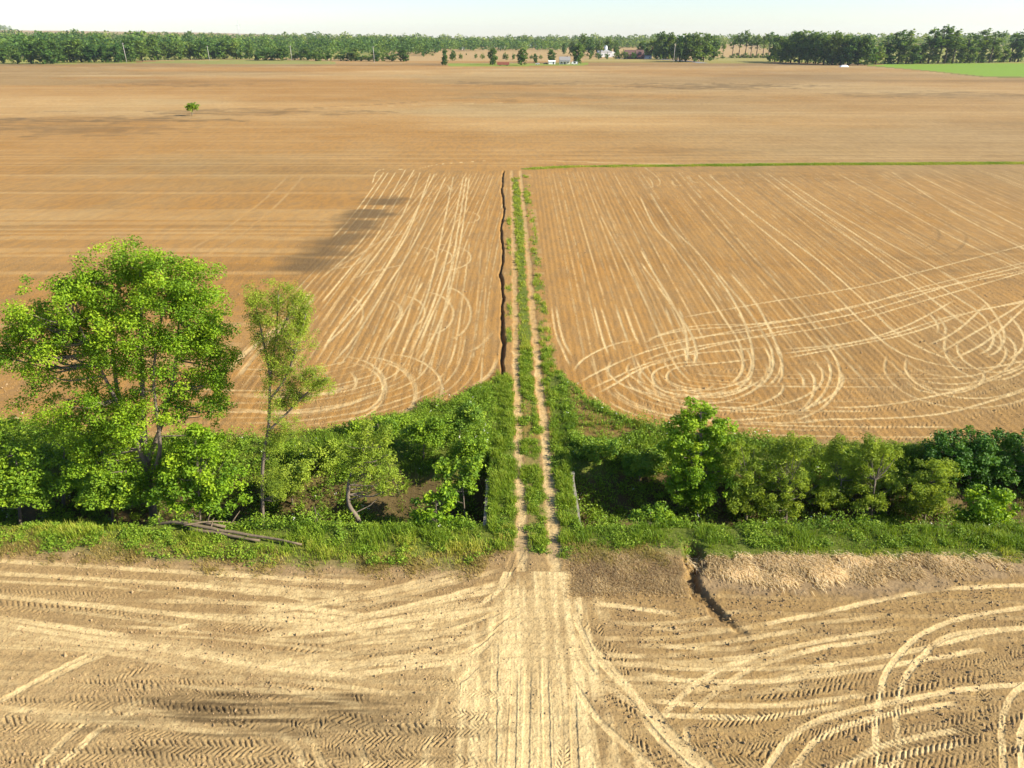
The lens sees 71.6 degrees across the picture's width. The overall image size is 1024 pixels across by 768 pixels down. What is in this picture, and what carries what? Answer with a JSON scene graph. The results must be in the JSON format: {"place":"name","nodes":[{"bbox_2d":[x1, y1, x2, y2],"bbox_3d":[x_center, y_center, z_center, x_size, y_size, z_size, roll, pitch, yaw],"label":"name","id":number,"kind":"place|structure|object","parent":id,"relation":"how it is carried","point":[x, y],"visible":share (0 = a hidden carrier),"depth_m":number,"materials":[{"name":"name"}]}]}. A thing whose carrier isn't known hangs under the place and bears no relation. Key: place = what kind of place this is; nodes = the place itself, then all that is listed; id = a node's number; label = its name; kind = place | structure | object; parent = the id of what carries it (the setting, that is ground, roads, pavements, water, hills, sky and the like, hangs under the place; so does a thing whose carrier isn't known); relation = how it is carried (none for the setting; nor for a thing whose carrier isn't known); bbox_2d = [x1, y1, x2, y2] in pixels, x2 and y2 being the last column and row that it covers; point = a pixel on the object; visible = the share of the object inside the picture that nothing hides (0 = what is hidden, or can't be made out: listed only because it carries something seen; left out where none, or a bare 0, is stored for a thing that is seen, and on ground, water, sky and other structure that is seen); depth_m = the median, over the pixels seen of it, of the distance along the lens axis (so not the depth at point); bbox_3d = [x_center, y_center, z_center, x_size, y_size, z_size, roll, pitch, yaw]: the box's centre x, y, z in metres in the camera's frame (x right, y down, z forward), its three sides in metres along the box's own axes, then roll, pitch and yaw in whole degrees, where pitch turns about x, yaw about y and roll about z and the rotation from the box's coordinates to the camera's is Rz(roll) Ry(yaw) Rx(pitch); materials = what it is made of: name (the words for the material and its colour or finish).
{"place":"outdoors","nodes":[
{"label":"outdoors","id":0,"kind":"place"},
{"bbox_2d":[0,30,1023,767],"bbox_3d":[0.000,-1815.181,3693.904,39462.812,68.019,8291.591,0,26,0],"label":"ground","id":1,"kind":"structure","parent":0,"point":[322,168],"depth_m":64.56,"materials":[{"name":"soil"}]},
{"bbox_2d":[5,46,21,63],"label":"broadleaf tree","id":2,"kind":"object","parent":1,"relation":"on","point":[14,55],"visible":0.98,"depth_m":748.80,"materials":[{"name":"green plant"}]},
{"bbox_2d":[19,40,38,63],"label":"broadleaf tree","id":3,"kind":"object","parent":1,"relation":"on","point":[27,51],"visible":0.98,"depth_m":734.84,"materials":[{"name":"green plant"}]},
{"bbox_2d":[0,414,58,525],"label":"leafy bush","id":4,"kind":"object","parent":1,"relation":"on","point":[12,478],"visible":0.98,"depth_m":42.94,"materials":[{"name":"green plant"}]},
{"bbox_2d":[31,38,56,63],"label":"broadleaf tree","id":5,"kind":"object","parent":1,"relation":"on","point":[45,55],"visible":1,"depth_m":735.46,"materials":[{"name":"green plant"}]},
{"bbox_2d":[21,428,89,508],"bbox_3d":[-29.604,5.617,47.072,5.292,6.292,3.613,0,26,0],"label":"leafy bush","id":6,"kind":"object","parent":1,"relation":"on","point":[59,454],"visible":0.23,"depth_m":46.53,"materials":[{"name":"green plant"}]},
{"bbox_2d":[44,39,66,62],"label":"broadleaf tree","id":7,"kind":"object","parent":1,"relation":"on","point":[57,54],"visible":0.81,"depth_m":757.06,"materials":[{"name":"green plant"}]},
{"bbox_2d":[59,40,75,62],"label":"broadleaf tree","id":8,"kind":"object","parent":1,"relation":"on","point":[67,53],"visible":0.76,"depth_m":780.80,"materials":[{"name":"green plant"}]},
{"bbox_2d":[67,38,91,61],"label":"broadleaf tree","id":9,"kind":"object","parent":1,"relation":"on","point":[77,55],"visible":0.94,"depth_m":780.75,"materials":[{"name":"green plant"}]},
{"bbox_2d":[82,43,101,61],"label":"broadleaf tree","id":10,"kind":"object","parent":1,"relation":"on","point":[94,56],"visible":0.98,"depth_m":781.75,"materials":[{"name":"green plant"}]},
{"bbox_2d":[95,44,112,61],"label":"broadleaf tree","id":11,"kind":"object","parent":1,"relation":"on","point":[103,54],"visible":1,"depth_m":783.08,"materials":[{"name":"green plant"}]},
{"bbox_2d":[63,423,148,524],"bbox_3d":[-24.679,6.416,43.532,4.706,8.599,3.302,0,26,0],"label":"maple shrub","id":12,"kind":"object","parent":1,"relation":"on","point":[98,500],"visible":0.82,"depth_m":42.70,"materials":[{"name":"green plant"}]},
{"bbox_2d":[108,44,123,61],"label":"broadleaf tree","id":13,"kind":"object","parent":1,"relation":"on","point":[117,55],"visible":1,"depth_m":783.44,"materials":[{"name":"green plant"}]},
{"bbox_2d":[0,234,245,523],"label":"maple tree","id":14,"kind":"object","parent":1,"relation":"on","point":[66,322],"visible":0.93,"depth_m":39.87,"materials":[{"name":"green plant"}]},
{"bbox_2d":[120,38,138,61],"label":"broadleaf tree","id":15,"kind":"object","parent":1,"relation":"on","point":[130,51],"visible":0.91,"depth_m":806.04,"materials":[{"name":"green plant"}]},
{"bbox_2d":[133,40,149,60],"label":"broadleaf tree","id":16,"kind":"object","parent":1,"relation":"on","point":[140,51],"visible":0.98,"depth_m":819.70,"materials":[{"name":"green plant"}]},
{"bbox_2d":[142,36,162,59],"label":"broadleaf tree","id":17,"kind":"object","parent":1,"relation":"on","point":[153,50],"visible":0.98,"depth_m":846.73,"materials":[{"name":"green plant"}]},
{"bbox_2d":[158,42,174,59],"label":"broadleaf tree","id":18,"kind":"object","parent":1,"relation":"on","point":[164,50],"visible":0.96,"depth_m":861.31,"materials":[{"name":"green plant"}]},
{"bbox_2d":[168,41,183,59],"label":"broadleaf tree","id":19,"kind":"object","parent":1,"relation":"on","point":[177,50],"visible":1,"depth_m":862.68,"materials":[{"name":"green plant"}]},
{"bbox_2d":[182,41,195,59],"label":"broadleaf tree","id":20,"kind":"object","parent":1,"relation":"on","point":[187,49],"visible":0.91,"depth_m":877.93,"materials":[{"name":"green plant"}]},
{"bbox_2d":[136,422,252,520],"bbox_3d":[-19.073,6.081,42.689,7.083,8.274,3.545,0,26,0],"label":"maple shrub","id":21,"kind":"object","parent":1,"relation":"on","point":[201,480],"visible":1,"depth_m":41.84,"materials":[{"name":"green plant"}]},
{"bbox_2d":[191,39,210,59],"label":"broadleaf tree","id":22,"kind":"object","parent":1,"relation":"on","point":[199,45],"visible":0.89,"depth_m":877.39,"materials":[{"name":"green plant"}]},
{"bbox_2d":[213,38,230,58],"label":"broadleaf tree","id":23,"kind":"object","parent":1,"relation":"on","point":[222,44],"visible":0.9,"depth_m":892.61,"materials":[{"name":"green plant"}]},
{"bbox_2d":[188,527,259,541],"bbox_3d":[-16.599,8.685,40.957,4.589,0.228,0.240,6,27,12],"label":"fallen log","id":24,"kind":"object","parent":1,"relation":"on","point":[231,535],"visible":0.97,"depth_m":40.84,"materials":[{"name":"grey wood"}]},
{"bbox_2d":[148,512,301,544],"bbox_3d":[-17.728,8.904,41.891,12.223,2.275,0.785,6,27,12],"label":"fallen log","id":25,"kind":"object","parent":1,"relation":"on","point":[219,529],"visible":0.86,"depth_m":41.05,"materials":[{"name":"grey wood"}]},
{"bbox_2d":[254,45,280,59],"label":"field bush","id":26,"kind":"object","parent":1,"relation":"on","point":[269,52],"visible":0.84,"depth_m":848.04,"materials":[{"name":"green plant"}]},
{"bbox_2d":[274,46,290,59],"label":"broadleaf tree","id":27,"kind":"object","parent":1,"relation":"on","point":[282,54],"visible":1,"depth_m":847.00,"materials":[{"name":"green plant"}]},
{"bbox_2d":[0,29,567,58],"bbox_3d":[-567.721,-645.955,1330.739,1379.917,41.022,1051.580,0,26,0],"label":"forest","id":28,"kind":"object","parent":1,"relation":"on","point":[372,43],"visible":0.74,"depth_m":1147.11,"materials":[{"name":"green plant"}]},
{"bbox_2d":[240,277,337,525],"bbox_3d":[-12.951,2.304,41.517,6.006,17.746,2.584,-5,27,-10],"label":"slender willow tree","id":29,"kind":"object","parent":1,"relation":"on","point":[302,329],"visible":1,"depth_m":39.78,"materials":[{"name":"green plant"}]},
{"bbox_2d":[267,459,312,505],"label":"leafy bush","id":30,"kind":"object","parent":1,"relation":"on","point":[300,475],"visible":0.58,"depth_m":46.66,"materials":[{"name":"green plant"}]},
{"bbox_2d":[293,437,348,476],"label":"leafy bush","id":31,"kind":"object","parent":1,"relation":"on","point":[324,454],"visible":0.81,"depth_m":47.82,"materials":[{"name":"green plant"}]},
{"bbox_2d":[0,525,674,581],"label":"dry fringe grass","id":32,"kind":"structure","parent":1,"relation":"on","point":[133,556],"depth_m":39.38,"materials":[{"name":"green plant"}]},
{"bbox_2d":[334,419,405,523],"bbox_3d":[-8.625,6.231,43.586,3.793,8.898,2.892,-18,32,-33],"label":"willow shrub","id":33,"kind":"object","parent":1,"relation":"on","point":[362,456],"visible":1,"depth_m":42.72,"materials":[{"name":"green plant"}]},
{"bbox_2d":[339,411,419,438],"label":"leafy bush","id":34,"kind":"object","parent":1,"relation":"on","point":[396,421],"visible":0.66,"depth_m":51.27,"materials":[{"name":"green plant"}]},
{"bbox_2d":[399,413,452,458],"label":"leafy bush","id":35,"kind":"object","parent":1,"relation":"on","point":[436,427],"visible":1,"depth_m":48.09,"materials":[{"name":"green plant"}]},
{"bbox_2d":[408,483,465,526],"bbox_3d":[-4.500,7.629,42.290,3.613,3.531,2.192,0,26,0],"label":"maple sapling","id":36,"kind":"object","parent":1,"relation":"on","point":[445,494],"visible":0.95,"depth_m":41.96,"materials":[{"name":"green plant"}]},
{"bbox_2d":[432,454,486,525],"bbox_3d":[-3.305,7.079,44.959,3.456,6.115,2.114,0,26,0],"label":"maple sapling","id":37,"kind":"object","parent":1,"relation":"on","point":[468,471],"visible":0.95,"depth_m":44.00,"materials":[{"name":"green plant"}]},
{"bbox_2d":[441,400,486,437],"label":"leafy bush","id":38,"kind":"object","parent":1,"relation":"on","point":[471,413],"visible":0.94,"depth_m":49.51,"materials":[{"name":"green plant"}]},
{"bbox_2d":[445,432,490,464],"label":"leafy bush","id":39,"kind":"object","parent":1,"relation":"on","point":[466,446],"visible":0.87,"depth_m":47.05,"materials":[{"name":"green plant"}]},
{"bbox_2d":[0,373,1023,531],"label":"ditch weeds","id":40,"kind":"object","parent":1,"relation":"on","point":[879,518],"visible":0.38,"depth_m":48.21,"materials":[{"name":"green plant"}]},
{"bbox_2d":[0,348,1023,571],"bbox_3d":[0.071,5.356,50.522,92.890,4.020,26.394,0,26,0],"label":"verge grass","id":41,"kind":"structure","parent":1,"relation":"on","point":[375,530],"depth_m":41.26,"materials":[{"name":"green plant"}]},
{"bbox_2d":[0,25,1023,52],"bbox_3d":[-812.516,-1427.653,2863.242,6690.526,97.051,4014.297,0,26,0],"label":"distant forest","id":42,"kind":"object","parent":1,"relation":"on","point":[629,41],"visible":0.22,"depth_m":1962.08,"materials":[{"name":"green plant"}]},
{"bbox_2d":[0,234,1023,767],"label":"soil clods","id":43,"kind":"object","parent":1,"relation":"on","point":[546,618],"visible":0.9,"depth_m":34.17,"materials":[{"name":"brown soil"}]},
{"bbox_2d":[516,48,527,64],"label":"broadleaf tree","id":44,"kind":"object","parent":1,"relation":"on","point":[521,55],"visible":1,"depth_m":706.91,"materials":[{"name":"green plant"}]},
{"bbox_2d":[572,42,584,63],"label":"broadleaf tree","id":45,"kind":"object","parent":1,"relation":"on","point":[577,54],"visible":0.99,"depth_m":737.66,"materials":[{"name":"green plant"}]},
{"bbox_2d":[585,37,595,55],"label":"broadleaf tree","id":46,"kind":"object","parent":1,"relation":"on","point":[590,47],"visible":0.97,"depth_m":997.91,"materials":[{"name":"green plant"}]},
{"bbox_2d":[574,434,630,464],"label":"leafy bush","id":47,"kind":"object","parent":1,"relation":"on","point":[587,443],"visible":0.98,"depth_m":48.85,"materials":[{"name":"green plant"}]},
{"bbox_2d":[559,547,694,600],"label":"dead stalks","id":48,"kind":"object","parent":1,"relation":"on","point":[617,574],"visible":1,"depth_m":38.01,"materials":[{"name":"plant"}]},
{"bbox_2d":[620,444,670,482],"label":"leafy bush","id":49,"kind":"object","parent":1,"relation":"on","point":[641,467],"visible":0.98,"depth_m":48.01,"materials":[{"name":"green plant"}]},
{"bbox_2d":[628,501,684,527],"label":"bush","id":50,"kind":"object","parent":1,"relation":"on","point":[660,509],"visible":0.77,"depth_m":42.76,"materials":[{"name":"green plant"}]},
{"bbox_2d":[653,31,668,58],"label":"broadleaf tree","id":51,"kind":"object","parent":1,"relation":"on","point":[662,37],"visible":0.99,"depth_m":889.23,"materials":[{"name":"green plant"}]},
{"bbox_2d":[672,42,686,61],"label":"broadleaf tree","id":52,"kind":"object","parent":1,"relation":"on","point":[680,52],"visible":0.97,"depth_m":795.85,"materials":[{"name":"green plant"}]},
{"bbox_2d":[676,32,693,61],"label":"broadleaf tree","id":53,"kind":"object","parent":1,"relation":"on","point":[685,41],"visible":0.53,"depth_m":804.46,"materials":[{"name":"green plant"}]},
{"bbox_2d":[685,31,706,61],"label":"broadleaf tree","id":54,"kind":"object","parent":1,"relation":"on","point":[696,48],"visible":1,"depth_m":790.07,"materials":[{"name":"green plant"}]},
{"bbox_2d":[657,396,738,517],"bbox_3d":[12.011,5.096,45.792,5.486,8.978,3.313,0,26,0],"label":"dense maple tree","id":55,"kind":"object","parent":1,"relation":"on","point":[698,488],"visible":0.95,"depth_m":45.11,"materials":[{"name":"green plant"}]},
{"bbox_2d":[697,33,715,61],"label":"broadleaf tree","id":56,"kind":"object","parent":1,"relation":"on","point":[708,49],"visible":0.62,"depth_m":803.64,"materials":[{"name":"green plant"}]},
{"bbox_2d":[706,34,722,59],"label":"broadleaf tree","id":57,"kind":"object","parent":1,"relation":"on","point":[717,48],"visible":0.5,"depth_m":860.84,"materials":[{"name":"green plant"}]},
{"bbox_2d":[717,439,776,522],"bbox_3d":[15.232,6.361,45.860,4.292,6.640,3.292,0,26,0],"label":"willow bush","id":58,"kind":"object","parent":1,"relation":"on","point":[751,489],"visible":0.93,"depth_m":45.49,"materials":[{"name":"green plant"}]},
{"bbox_2d":[765,34,782,61],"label":"broadleaf tree","id":59,"kind":"object","parent":1,"relation":"on","point":[776,45],"visible":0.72,"depth_m":805.52,"materials":[{"name":"green plant"}]},
{"bbox_2d":[775,36,790,62],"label":"broadleaf tree","id":60,"kind":"object","parent":1,"relation":"on","point":[779,52],"visible":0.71,"depth_m":783.72,"materials":[{"name":"green plant"}]},
{"bbox_2d":[755,430,826,522],"bbox_3d":[18.340,6.011,46.028,4.738,7.107,3.899,0,26,0],"label":"willow bush","id":61,"kind":"object","parent":1,"relation":"on","point":[783,455],"visible":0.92,"depth_m":45.52,"materials":[{"name":"green plant"}]},
{"bbox_2d":[782,31,799,62],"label":"broadleaf tree","id":62,"kind":"object","parent":1,"relation":"on","point":[785,46],"visible":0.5,"depth_m":771.37,"materials":[{"name":"green plant"}]},
{"bbox_2d":[786,29,809,62],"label":"broadleaf tree","id":63,"kind":"object","parent":1,"relation":"on","point":[797,46],"visible":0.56,"depth_m":754.99,"materials":[{"name":"green plant"}]},
{"bbox_2d":[795,30,818,63],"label":"broadleaf tree","id":64,"kind":"object","parent":1,"relation":"on","point":[804,49],"visible":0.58,"depth_m":745.62,"materials":[{"name":"green plant"}]},
{"bbox_2d":[803,31,828,63],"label":"broadleaf tree","id":65,"kind":"object","parent":1,"relation":"on","point":[812,48],"visible":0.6,"depth_m":734.59,"materials":[{"name":"green plant"}]},
{"bbox_2d":[816,34,832,64],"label":"broadleaf tree","id":66,"kind":"object","parent":1,"relation":"on","point":[822,55],"visible":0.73,"depth_m":724.82,"materials":[{"name":"green plant"}]},
{"bbox_2d":[823,32,846,64],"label":"broadleaf tree","id":67,"kind":"object","parent":1,"relation":"on","point":[836,41],"visible":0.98,"depth_m":713.12,"materials":[{"name":"green plant"}]},
{"bbox_2d":[811,433,865,514],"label":"willow bush","id":68,"kind":"object","parent":1,"relation":"on","point":[839,485],"visible":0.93,"depth_m":46.37,"materials":[{"name":"green plant"}]},
{"bbox_2d":[838,34,862,64],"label":"broadleaf tree","id":69,"kind":"object","parent":1,"relation":"on","point":[850,52],"visible":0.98,"depth_m":704.04,"materials":[{"name":"green plant"}]},
{"bbox_2d":[685,548,1023,593],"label":"dry grass","id":70,"kind":"structure","parent":1,"relation":"on","point":[858,567],"depth_m":38.48,"materials":[{"name":"plant"}]},
{"bbox_2d":[851,36,870,64],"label":"broadleaf tree","id":71,"kind":"object","parent":1,"relation":"on","point":[857,61],"visible":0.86,"depth_m":702.39,"materials":[{"name":"green plant"}]},
{"bbox_2d":[853,33,880,64],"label":"broadleaf tree","id":72,"kind":"object","parent":1,"relation":"on","point":[873,49],"visible":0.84,"depth_m":702.92,"materials":[{"name":"green plant"}]},
{"bbox_2d":[846,431,904,521],"bbox_3d":[23.688,6.006,46.111,4.416,7.047,3.839,0,26,0],"label":"willow bush","id":73,"kind":"object","parent":1,"relation":"on","point":[873,470],"visible":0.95,"depth_m":45.47,"materials":[{"name":"green plant"}]},
{"bbox_2d":[869,46,887,63],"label":"broadleaf tree","id":74,"kind":"object","parent":1,"relation":"on","point":[882,49],"visible":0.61,"depth_m":725.40,"materials":[{"name":"green plant"}]},
{"bbox_2d":[878,34,898,63],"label":"tall thin tree","id":75,"kind":"object","parent":1,"relation":"on","point":[888,45],"visible":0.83,"depth_m":734.12,"materials":[{"name":"green plant"}]},
{"bbox_2d":[893,47,912,63],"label":"broadleaf tree","id":76,"kind":"object","parent":1,"relation":"on","point":[903,55],"visible":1,"depth_m":736.86,"materials":[{"name":"green plant"}]},
{"bbox_2d":[890,29,916,63],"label":"tall thin tree","id":77,"kind":"object","parent":1,"relation":"on","point":[903,45],"visible":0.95,"depth_m":732.07,"materials":[{"name":"green plant"}]},
{"bbox_2d":[898,29,920,63],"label":"tall thin tree","id":78,"kind":"object","parent":1,"relation":"on","point":[911,33],"visible":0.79,"depth_m":730.52,"materials":[{"name":"green plant"}]},
{"bbox_2d":[906,46,922,63],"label":"broadleaf tree","id":79,"kind":"object","parent":1,"relation":"on","point":[914,56],"visible":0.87,"depth_m":737.33,"materials":[{"name":"green plant"}]},
{"bbox_2d":[915,45,930,63],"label":"broadleaf tree","id":80,"kind":"object","parent":1,"relation":"on","point":[925,54],"visible":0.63,"depth_m":747.19,"materials":[{"name":"green plant"}]},
{"bbox_2d":[893,457,963,520],"bbox_3d":[27.014,7.046,46.220,4.458,5.106,3.458,0,26,0],"label":"willow bush","id":81,"kind":"object","parent":1,"relation":"on","point":[929,493],"visible":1,"depth_m":45.62,"materials":[{"name":"green plant"}]},
{"bbox_2d":[920,27,947,63],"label":"tall thin tree","id":82,"kind":"object","parent":1,"relation":"on","point":[932,43],"visible":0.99,"depth_m":741.35,"materials":[{"name":"green plant"}]},
{"bbox_2d":[925,48,943,63],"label":"broadleaf tree","id":83,"kind":"object","parent":1,"relation":"on","point":[934,57],"visible":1,"depth_m":748.38,"materials":[{"name":"green plant"}]},
{"bbox_2d":[926,24,954,63],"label":"tall thin tree","id":84,"kind":"object","parent":1,"relation":"on","point":[943,32],"visible":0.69,"depth_m":741.96,"materials":[{"name":"green plant"}]},
{"bbox_2d":[939,26,961,63],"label":"tall thin tree","id":85,"kind":"object","parent":1,"relation":"on","point":[951,40],"visible":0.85,"depth_m":739.99,"materials":[{"name":"green plant"}]},
{"bbox_2d":[947,29,967,63],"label":"tall thin tree","id":86,"kind":"object","parent":1,"relation":"on","point":[957,34],"visible":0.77,"depth_m":741.87,"materials":[{"name":"green plant"}]},
{"bbox_2d":[953,48,968,62],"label":"broadleaf tree","id":87,"kind":"object","parent":1,"relation":"on","point":[961,55],"visible":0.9,"depth_m":759.63,"materials":[{"name":"green plant"}]},
{"bbox_2d":[960,32,981,62],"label":"tall thin tree","id":88,"kind":"object","parent":1,"relation":"on","point":[969,45],"visible":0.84,"depth_m":755.17,"materials":[{"name":"green plant"}]},
{"bbox_2d":[920,425,1023,495],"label":"dark bush","id":89,"kind":"object","parent":1,"relation":"on","point":[979,457],"visible":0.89,"depth_m":47.31,"materials":[{"name":"green plant"}]},
{"bbox_2d":[976,46,988,62],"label":"broadleaf tree","id":90,"kind":"object","parent":1,"relation":"on","point":[981,58],"visible":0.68,"depth_m":771.60,"materials":[{"name":"green plant"}]},
{"bbox_2d":[951,483,1021,528],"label":"maple shrub","id":91,"kind":"object","parent":1,"relation":"on","point":[986,506],"visible":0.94,"depth_m":43.34,"materials":[{"name":"green plant"}]},
{"bbox_2d":[973,28,999,62],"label":"tall thin tree","id":92,"kind":"object","parent":1,"relation":"on","point":[986,37],"visible":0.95,"depth_m":764.07,"materials":[{"name":"green plant"}]},
{"bbox_2d":[986,48,1002,62],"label":"broadleaf tree","id":93,"kind":"object","parent":1,"relation":"on","point":[996,55],"visible":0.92,"depth_m":779.13,"materials":[{"name":"green plant"}]},
{"bbox_2d":[984,31,1007,62],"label":"tall thin tree","id":94,"kind":"object","parent":1,"relation":"on","point":[998,41],"visible":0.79,"depth_m":765.88,"materials":[{"name":"green plant"}]},
{"bbox_2d":[992,428,1023,497],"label":"dark bush","id":95,"kind":"object","parent":1,"relation":"on","point":[1017,438],"visible":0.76,"depth_m":47.50,"materials":[{"name":"green plant"}]},
{"bbox_2d":[1005,31,1023,61],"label":"tall thin tree","id":96,"kind":"object","parent":1,"relation":"on","point":[1013,45],"visible":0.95,"depth_m":790.16,"materials":[{"name":"green plant"}]},
{"bbox_2d":[1008,47,1023,61],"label":"broadleaf tree","id":97,"kind":"object","parent":1,"relation":"on","point":[1018,54],"visible":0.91,"depth_m":795.62,"materials":[{"name":"green plant"}]},
{"bbox_2d":[0,0,1023,38],"label":"sky","id":98,"kind":"structure","parent":0,"point":[434,18],"materials":[{"name":"white"}]},
{"bbox_2d":[485,174,588,559],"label":"road grass","id":99,"kind":"structure","parent":0,"point":[500,476],"depth_m":50.24,"materials":[{"name":"green plant"}]},
{"bbox_2d":[524,161,1023,169],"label":"field edge grass","id":100,"kind":"structure","parent":0,"point":[819,164],"depth_m":159.69,"materials":[{"name":"green plant"}]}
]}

